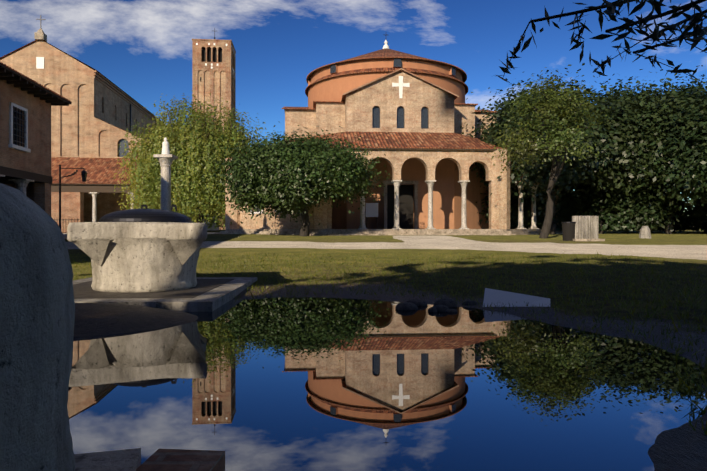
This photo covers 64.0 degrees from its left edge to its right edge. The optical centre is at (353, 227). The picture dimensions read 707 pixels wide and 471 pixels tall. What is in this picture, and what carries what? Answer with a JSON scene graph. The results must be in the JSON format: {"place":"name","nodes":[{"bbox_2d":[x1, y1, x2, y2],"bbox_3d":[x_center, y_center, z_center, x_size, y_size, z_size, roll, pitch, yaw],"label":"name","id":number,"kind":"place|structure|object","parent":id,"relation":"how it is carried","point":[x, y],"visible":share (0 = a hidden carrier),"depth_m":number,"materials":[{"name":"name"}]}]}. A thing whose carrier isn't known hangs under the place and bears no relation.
{"place":"outdoors","nodes":[
{"label":"outdoors","id":0,"kind":"place"},
{"bbox_2d":[0,0,706,210],"label":"sky","id":1,"kind":"structure","parent":0,"point":[143,47],"materials":[{"name":"blue"}]},
{"bbox_2d":[62,229,706,470],"bbox_3d":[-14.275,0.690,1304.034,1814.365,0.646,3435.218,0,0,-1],"label":"ground","id":2,"kind":"structure","parent":0,"point":[683,447],"depth_m":9.07,"materials":[{"name":"green plant"}]},
{"bbox_2d":[0,62,71,216],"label":"house","id":3,"kind":"structure","parent":2,"relation":"on","point":[26,102],"depth_m":24.98,"materials":[{"name":"brick"}]},
{"bbox_2d":[0,183,75,470],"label":"stone","id":4,"kind":"object","parent":2,"relation":"on","point":[37,311],"visible":1,"depth_m":1.26,"materials":[{"name":"grey stone"}]},
{"bbox_2d":[0,15,218,231],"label":"cathedral","id":5,"kind":"structure","parent":2,"relation":"on","point":[94,120],"depth_m":54.12,"materials":[{"name":"brick"}]},
{"bbox_2d":[73,204,203,265],"bbox_3d":[-2.622,0.074,7.152,1.455,0.754,1.455,0,0,-15],"label":"well cover","id":6,"kind":"object","parent":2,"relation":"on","point":[95,250],"visible":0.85,"depth_m":6.66,"materials":[{"name":"black metal"}]},
{"bbox_2d":[74,448,224,470],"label":"stone slabs","id":7,"kind":"structure","parent":2,"relation":"on","point":[167,460],"depth_m":1.88,"materials":[{"name":"stone"}]},
{"bbox_2d":[73,277,256,311],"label":"well platform","id":8,"kind":"structure","parent":2,"relation":"on","point":[207,294],"depth_m":6.26,"materials":[{"name":"grey stone"}]},
{"bbox_2d":[91,238,200,291],"bbox_3d":[-2.620,0.448,7.152,1.417,0.690,1.437,0,0,-15],"label":"well body","id":9,"kind":"object","parent":8,"relation":"on","point":[141,265],"visible":0.81,"depth_m":6.58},
{"bbox_2d":[67,222,206,241],"bbox_3d":[-2.625,0.045,7.153,1.501,0.236,1.503,0,0,-15],"label":"rim","id":10,"kind":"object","parent":9,"relation":"on","point":[110,231],"depth_m":6.51,"materials":[{"name":"beige stone"}]},
{"bbox_2d":[113,90,275,229],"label":"willow","id":11,"kind":"object","parent":2,"relation":"on","point":[193,184],"depth_m":43.47,"materials":[{"name":"green plant"}]},
{"bbox_2d":[192,28,235,229],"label":"campanile","id":12,"kind":"structure","parent":2,"relation":"on","point":[214,67],"depth_m":129.82,"materials":[{"name":"red brick"}]},
{"bbox_2d":[204,142,252,229],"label":"bush","id":13,"kind":"object","parent":2,"relation":"on","point":[217,225],"depth_m":48.60,"materials":[{"name":"green plant"}]},
{"bbox_2d":[207,121,396,235],"bbox_3d":[-2.890,-2.515,30.233,9.649,6.078,8.510,0,0,-1],"label":"tree","id":14,"kind":"object","parent":2,"relation":"on","point":[282,176],"depth_m":28.26,"materials":[{"name":"green plant"}]},
{"bbox_2d":[54,137,650,306],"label":"objects","id":15,"kind":"object","parent":2,"relation":"on","point":[581,228],"visible":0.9,"depth_m":23.78,"materials":[{"name":"stone"}]},
{"bbox_2d":[214,40,561,235],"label":"church","id":16,"kind":"structure","parent":2,"relation":"on","point":[412,113],"depth_m":36.93,"materials":[{"name":"brick"}]},
{"bbox_2d":[70,250,706,434],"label":"blades","id":17,"kind":"object","parent":2,"relation":"on","point":[590,301],"visible":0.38,"depth_m":7.95,"materials":[{"name":"green plant"}]},
{"bbox_2d":[433,298,456,307],"bbox_3d":[0.994,0.826,6.137,0.256,0.126,0.194,0,0,-1],"label":"rock","id":18,"kind":"object","parent":2,"relation":"on","point":[448,302],"visible":0.56,"depth_m":6.08,"materials":[{"name":"grey stone"}]},
{"bbox_2d":[462,300,476,305],"bbox_3d":[1.275,0.838,6.216,0.171,0.083,0.117,0,0,-1],"label":"rock","id":19,"kind":"object","parent":2,"relation":"on","point":[469,302],"visible":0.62,"depth_m":6.18,"materials":[{"name":"grey stone"}]},
{"bbox_2d":[476,182,563,228],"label":"bush leaves","id":20,"kind":"object","parent":2,"relation":"on","point":[527,207],"visible":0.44,"depth_m":39.19,"materials":[{"name":"green plant"}]},
{"bbox_2d":[476,63,602,184],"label":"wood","id":21,"kind":"object","parent":2,"relation":"on","point":[504,102],"visible":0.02,"depth_m":42.63,"materials":[{"name":"green plant"}]},
{"bbox_2d":[485,67,616,238],"bbox_3d":[9.402,-3.482,25.952,6.371,8.130,6.637,0,0,-1],"label":"tree","id":22,"kind":"object","parent":2,"relation":"on","point":[563,114],"depth_m":25.33,"materials":[{"name":"green plant"}]},
{"bbox_2d":[456,64,656,233],"bbox_3d":[12.426,-4.710,36.009,11.887,10.330,13.415,0,0,-1],"label":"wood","id":23,"kind":"object","parent":2,"relation":"on","point":[566,172],"depth_m":33.68,"materials":[{"name":"green plant"}]},
{"bbox_2d":[525,180,619,230],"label":"bush leaves","id":24,"kind":"object","parent":2,"relation":"on","point":[565,213],"visible":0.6,"depth_m":38.44,"materials":[{"name":"green plant"}]},
{"bbox_2d":[537,65,649,187],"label":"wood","id":25,"kind":"object","parent":2,"relation":"on","point":[613,93],"depth_m":43.83,"materials":[{"name":"green plant"}]},
{"bbox_2d":[523,69,690,233],"bbox_3d":[16.938,-4.781,37.974,14.759,10.542,12.956,0,0,-1],"label":"tree","id":26,"kind":"object","parent":2,"relation":"on","point":[645,167],"depth_m":34.26,"materials":[{"name":"green plant"}]},
{"bbox_2d":[573,177,688,231],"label":"bush leaves","id":27,"kind":"object","parent":2,"relation":"on","point":[651,214],"visible":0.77,"depth_m":36.47,"materials":[{"name":"green plant"}]},
{"bbox_2d":[573,69,706,233],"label":"tree","id":28,"kind":"object","parent":2,"relation":"on","point":[690,98],"depth_m":34.59,"materials":[{"name":"green plant"}]},
{"bbox_2d":[623,198,693,231],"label":"bush leaves","id":29,"kind":"object","parent":2,"relation":"on","point":[682,224],"visible":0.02,"depth_m":42.70,"materials":[{"name":"green plant"}]},
{"bbox_2d":[637,65,706,232],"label":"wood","id":30,"kind":"object","parent":2,"relation":"on","point":[703,75],"depth_m":46.16,"materials":[{"name":"green plant"}]},
{"bbox_2d":[638,84,706,215],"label":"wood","id":31,"kind":"object","parent":2,"relation":"on","point":[689,168],"visible":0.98,"depth_m":32.21,"materials":[{"name":"green plant"}]},
{"bbox_2d":[640,65,706,232],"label":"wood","id":32,"kind":"object","parent":2,"relation":"on","point":[672,96],"depth_m":38.56,"materials":[{"name":"green plant"}]},
{"bbox_2d":[674,196,706,231],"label":"bush leaves","id":33,"kind":"object","parent":2,"relation":"on","point":[696,219],"visible":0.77,"depth_m":38.64,"materials":[{"name":"green plant"}]},
{"bbox_2d":[67,297,706,470],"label":"water","id":34,"kind":"structure","parent":0,"point":[311,384],"depth_m":2.94,"materials":[{"name":"blue liquid"}]},
{"bbox_2d":[395,302,417,309],"bbox_3d":[0.557,0.832,5.949,0.238,0.098,0.220,0,0,-1],"label":"rock","id":35,"kind":"object","parent":34,"relation":"on","point":[406,306],"visible":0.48,"depth_m":5.88,"materials":[{"name":"grey stone"}]},
{"bbox_2d":[407,299,423,305],"bbox_3d":[0.695,0.834,6.260,0.233,0.090,0.177,0,0,-1],"label":"rock","id":36,"kind":"object","parent":34,"relation":"on","point":[414,301],"visible":0.4,"depth_m":6.22,"materials":[{"name":"grey stone"}]},
{"bbox_2d":[417,301,426,305],"bbox_3d":[0.741,0.836,6.237,0.154,0.068,0.168,0,0,-1],"label":"rock","id":37,"kind":"object","parent":34,"relation":"on","point":[421,303],"visible":0.44,"depth_m":6.17,"materials":[{"name":"grey stone"}]},
{"bbox_2d":[428,307,436,311],"bbox_3d":[0.804,0.844,5.753,0.100,0.077,0.097,0,0,-1],"label":"rock","id":38,"kind":"object","parent":34,"relation":"on","point":[432,309],"visible":0.6,"depth_m":5.72,"materials":[{"name":"grey stone"}]},
{"bbox_2d":[433,305,448,311],"bbox_3d":[0.888,0.835,5.806,0.198,0.090,0.128,0,0,-1],"label":"rock","id":39,"kind":"object","parent":34,"relation":"on","point":[441,308],"visible":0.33,"depth_m":5.76,"materials":[{"name":"grey stone"}]},
{"bbox_2d":[446,309,457,312],"bbox_3d":[0.995,0.849,5.730,0.124,0.058,0.076,0,0,-1],"label":"rock","id":40,"kind":"object","parent":34,"relation":"on","point":[451,310],"visible":0.48,"depth_m":5.70,"materials":[{"name":"grey stone"}]},
{"bbox_2d":[234,297,700,379],"bbox_3d":[-0.671,0.849,5.020,5.548,0.008,3.779,0,0,-1],"label":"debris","id":41,"kind":"object","parent":34,"relation":"on","point":[572,335],"visible":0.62,"depth_m":3.91,"materials":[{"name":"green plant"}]},
{"bbox_2d":[496,0,706,83],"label":"branches","id":42,"kind":"object","parent":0,"point":[610,11],"depth_m":2.53,"materials":[{"name":"black plant"}]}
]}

